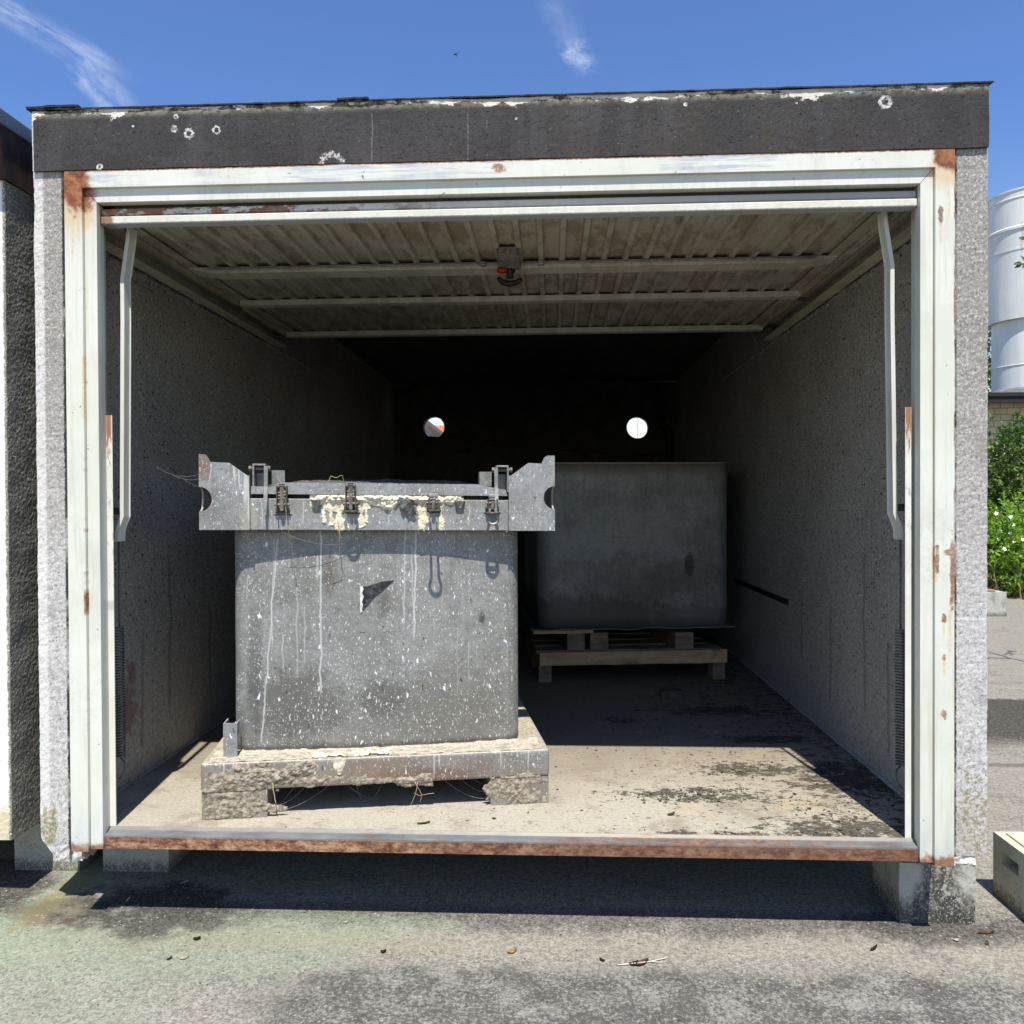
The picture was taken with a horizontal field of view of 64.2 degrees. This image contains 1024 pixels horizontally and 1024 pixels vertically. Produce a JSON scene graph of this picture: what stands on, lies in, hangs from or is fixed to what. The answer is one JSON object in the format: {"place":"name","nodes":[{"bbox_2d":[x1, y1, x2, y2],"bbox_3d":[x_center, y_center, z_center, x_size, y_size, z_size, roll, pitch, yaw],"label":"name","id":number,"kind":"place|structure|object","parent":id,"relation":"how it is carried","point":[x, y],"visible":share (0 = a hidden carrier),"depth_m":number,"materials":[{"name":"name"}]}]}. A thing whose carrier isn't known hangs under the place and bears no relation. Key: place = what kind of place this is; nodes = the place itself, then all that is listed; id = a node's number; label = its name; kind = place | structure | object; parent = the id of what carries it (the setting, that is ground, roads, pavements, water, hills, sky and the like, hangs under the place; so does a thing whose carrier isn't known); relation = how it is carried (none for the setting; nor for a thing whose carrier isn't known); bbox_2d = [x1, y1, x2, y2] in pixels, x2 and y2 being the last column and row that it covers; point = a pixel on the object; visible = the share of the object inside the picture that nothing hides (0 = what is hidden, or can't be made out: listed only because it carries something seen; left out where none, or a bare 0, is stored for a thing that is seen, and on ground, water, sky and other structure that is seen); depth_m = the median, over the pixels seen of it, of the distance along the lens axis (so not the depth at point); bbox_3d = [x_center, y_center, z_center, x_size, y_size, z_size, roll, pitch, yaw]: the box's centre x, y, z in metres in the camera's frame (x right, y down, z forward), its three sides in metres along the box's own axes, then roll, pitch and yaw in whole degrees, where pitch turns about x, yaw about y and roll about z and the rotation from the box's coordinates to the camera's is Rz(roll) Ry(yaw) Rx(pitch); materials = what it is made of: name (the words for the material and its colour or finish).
{"place":"outdoors","nodes":[
{"label":"outdoors","id":0,"kind":"place"},
{"bbox_2d":[425,421,442,436],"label":"gabled house","id":1,"kind":"structure","parent":0,"point":[431,429],"depth_m":16.59,"materials":[{"name":"grey"}]},
{"bbox_2d":[435,425,443,431],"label":"red roofed house","id":2,"kind":"structure","parent":0,"point":[441,427],"depth_m":42.55,"materials":[{"name":"tile"}]},
{"bbox_2d":[0,573,1023,1023],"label":"ground","id":3,"kind":"structure","parent":0,"point":[560,923],"depth_m":2.42,"materials":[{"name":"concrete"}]},
{"bbox_2d":[14,823,102,870],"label":"concrete block","id":4,"kind":"structure","parent":3,"relation":"on","point":[32,851],"depth_m":2.90,"materials":[{"name":"grey concrete"}]},
{"bbox_2d":[103,848,190,871],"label":"concrete block","id":5,"kind":"structure","parent":3,"relation":"on","point":[143,860],"depth_m":2.89,"materials":[{"name":"grey concrete"}]},
{"bbox_2d":[2,873,1009,1023],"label":"grit","id":6,"kind":"object","parent":3,"relation":"on","point":[435,948],"visible":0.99,"depth_m":2.38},
{"bbox_2d":[507,947,516,952],"bbox_3d":[0.000,1.266,2.356,0.026,0.012,0.019,0,1,3],"label":"dry leaf","id":7,"kind":"object","parent":3,"relation":"on","point":[512,950],"visible":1,"depth_m":2.36,"materials":[{"name":"beige plant"}]},
{"bbox_2d":[633,958,648,964],"bbox_3d":[0.362,1.264,2.293,0.048,0.014,0.020,-1,1,-20],"label":"dry leaf","id":8,"kind":"object","parent":3,"relation":"on","point":[644,960],"visible":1,"depth_m":2.30,"materials":[{"name":"brown plant"}]},
{"bbox_2d":[618,957,666,964],"bbox_3d":[0.370,1.267,2.295,0.148,0.005,0.020,0,1,-14],"label":"twig","id":9,"kind":"object","parent":3,"relation":"on","point":[645,961],"visible":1,"depth_m":2.30,"materials":[{"name":"brown wood"}]},
{"bbox_2d":[872,861,975,923],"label":"concrete block","id":10,"kind":"structure","parent":3,"relation":"on","point":[911,892],"depth_m":2.51,"materials":[{"name":"grey concrete"}]},
{"bbox_2d":[26,81,993,865],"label":"concrete garage","id":11,"kind":"structure","parent":10,"relation":"on","point":[790,429],"depth_m":2.72,"materials":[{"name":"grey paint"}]},
{"bbox_2d":[199,454,554,819],"bbox_3d":[-0.488,0.389,3.168,1.166,1.169,1.118,0,1,-7],"label":"steel container","id":12,"kind":"object","parent":11,"relation":"on","point":[391,656],"visible":1,"depth_m":2.74,"materials":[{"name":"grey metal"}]},
{"bbox_2d":[284,499,296,583],"bbox_3d":[-0.723,0.092,2.683,0.015,0.316,0.066,0,1,25],"label":"straw","id":13,"kind":"object","parent":12,"relation":"hanging from","point":[289,536],"visible":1,"depth_m":2.66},
{"bbox_2d":[278,785,381,808],"bbox_3d":[-0.607,0.934,2.702,0.364,0.087,0.062,0,1,-10],"label":"cobweb","id":14,"kind":"object","parent":12,"relation":"attached to","point":[322,790],"visible":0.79,"depth_m":2.67},
{"bbox_2d":[329,519,339,590],"bbox_3d":[-0.585,0.144,2.704,0.015,0.248,0.068,-1,1,-40],"label":"straw","id":15,"kind":"object","parent":12,"relation":"hanging from","point":[339,552],"visible":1,"depth_m":2.69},
{"bbox_2d":[283,530,387,551],"bbox_3d":[-0.585,0.096,2.714,0.346,0.078,0.030,0,1,-12],"label":"cobweb","id":16,"kind":"object","parent":12,"relation":"attached to","point":[349,542],"visible":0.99,"depth_m":2.73},
{"bbox_2d":[446,779,485,798],"bbox_3d":[-0.159,0.925,2.741,0.153,0.075,0.011,0,1,-1],"label":"cobweb","id":17,"kind":"object","parent":12,"relation":"attached to","point":[470,786],"visible":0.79,"depth_m":2.74},
{"bbox_2d":[101,191,916,788],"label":"garage door","id":18,"kind":"structure","parent":11,"relation":"attached to","point":[719,263],"depth_m":2.90,"materials":[{"name":"paint"}]},
{"bbox_2d":[141,212,874,331],"bbox_3d":[-0.001,-0.934,3.342,2.400,0.024,1.707,0,1,3],"label":"door leaf","id":19,"kind":"structure","parent":18,"relation":"in","point":[551,228],"depth_m":2.98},
{"bbox_2d":[524,626,726,681],"bbox_3d":[0.647,0.858,5.047,1.080,0.180,0.940,0,1,-4],"label":"wooden pallet","id":20,"kind":"object","parent":11,"relation":"on","point":[545,652],"visible":0.62,"depth_m":4.61,"materials":[{"name":"brown wood"}]},
{"bbox_2d":[556,633,584,649],"bbox_3d":[0.341,0.723,4.854,0.100,0.097,0.576,0,1,-4],"label":"wooden block","id":21,"kind":"object","parent":20,"relation":"on","point":[576,641],"depth_m":4.57,"materials":[{"name":"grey wood"}]},
{"bbox_2d":[532,629,592,633],"bbox_3d":[0.284,0.669,4.601,0.336,0.020,0.098,0,1,-4],"label":"wooden board","id":22,"kind":"object","parent":21,"relation":"on","point":[564,631],"visible":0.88,"depth_m":4.55,"materials":[{"name":"brown wood"}]},
{"bbox_2d":[518,462,735,630],"bbox_3d":[0.650,0.187,5.119,1.167,0.945,1.068,0,1,-4],"label":"storage tank","id":23,"kind":"object","parent":22,"relation":"on","point":[631,545],"visible":0.98,"depth_m":4.62,"materials":[{"name":"metal"}]},
{"bbox_2d":[585,629,607,649],"bbox_3d":[0.471,0.722,4.863,0.103,0.097,0.575,0,1,-4],"label":"wooden block","id":24,"kind":"object","parent":20,"relation":"on","point":[596,640],"depth_m":4.58,"materials":[{"name":"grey wood"}]},
{"bbox_2d":[651,628,693,649],"bbox_3d":[0.948,0.720,4.860,0.107,0.097,0.575,0,1,-4],"label":"wooden block","id":25,"kind":"object","parent":20,"relation":"on","point":[676,638],"depth_m":4.60,"materials":[{"name":"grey wood"}]},
{"bbox_2d":[659,688,681,698],"bbox_3d":[0.816,0.933,4.198,0.109,0.045,0.072,0,1,3],"label":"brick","id":26,"kind":"object","parent":11,"relation":"on","point":[670,693],"visible":1,"depth_m":4.17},
{"bbox_2d":[954,856,975,864],"bbox_3d":[1.368,1.066,2.576,0.116,0.038,0.155,0,1,3],"label":"mortar pad","id":27,"kind":"object","parent":10,"relation":"on","point":[965,860],"visible":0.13,"depth_m":2.50,"materials":[{"name":"white concrete"}]},
{"bbox_2d":[977,930,993,933],"bbox_3d":[1.422,1.260,2.449,0.051,0.010,0.015,0,1,3],"label":"dry leaf","id":28,"kind":"object","parent":3,"relation":"on","point":[987,931],"visible":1,"depth_m":2.45,"materials":[{"name":"brown plant"}]},
{"bbox_2d":[987,330,990,391],"bbox_3d":[16.955,-3.809,31.686,5.653,9.382,5.817,-1,1,-23],"label":"broadleaf tree","id":29,"kind":"object","parent":3,"relation":"on","point":[989,361],"visible":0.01,"depth_m":30.98,"materials":[{"name":"green plant"}]},
{"bbox_2d":[987,589,1006,615],"bbox_3d":[5.281,1.036,9.347,0.562,0.276,0.344,0,1,3],"label":"concrete block","id":30,"kind":"object","parent":3,"relation":"on","point":[996,602],"depth_m":9.17,"materials":[{"name":"white concrete"}]},
{"bbox_2d":[987,409,1023,589],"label":"tall shrub","id":31,"kind":"object","parent":3,"relation":"on","point":[1013,442],"visible":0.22,"depth_m":11.82,"materials":[{"name":"green plant"}]},
{"bbox_2d":[987,488,1023,598],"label":"bramble bush","id":32,"kind":"object","parent":3,"relation":"on","point":[1015,587],"visible":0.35,"depth_m":10.95,"materials":[{"name":"green plant"}]},
{"bbox_2d":[993,831,1023,919],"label":"slotted block","id":33,"kind":"object","parent":3,"relation":"on","point":[1008,869],"depth_m":2.62,"materials":[{"name":"concrete"}]},
{"bbox_2d":[1013,236,1023,267],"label":"sapling","id":34,"kind":"object","parent":3,"relation":"on","point":[1018,264],"visible":1,"depth_m":5.38,"materials":[{"name":"green plant"}]},
{"bbox_2d":[0,0,1023,424],"label":"sky","id":35,"kind":"structure","parent":0,"point":[83,53],"materials":[{"name":"blue"}]},
{"bbox_2d":[285,670,903,835],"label":"leaf dirt","id":36,"kind":"structure","parent":0,"point":[716,832],"depth_m":2.85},
{"bbox_2d":[627,418,646,437],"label":"white garage","id":37,"kind":"structure","parent":0,"point":[636,427],"depth_m":10.77,"materials":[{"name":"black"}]},
{"bbox_2d":[987,392,1023,522],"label":"brick building","id":38,"kind":"structure","parent":0,"point":[1001,405],"depth_m":16.07,"materials":[{"name":"beige brick"}]},
{"bbox_2d":[987,186,1023,391],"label":"storage tank","id":39,"kind":"object","parent":38,"relation":"on","point":[1005,219],"visible":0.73,"depth_m":16.67,"materials":[{"name":"white metal"}]},
{"bbox_3d":[-4.358,1.183,3.257,0.304,0.204,0.454,0,1,3],"label":"concrete block","id":40,"kind":"object","parent":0,"visible":0},
{"bbox_2d":[0,108,40,839],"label":"pebbledash garage","id":41,"kind":"structure","parent":40,"relation":"on","point":[20,811],"depth_m":2.70,"materials":[{"name":"grey concrete"}]}
]}

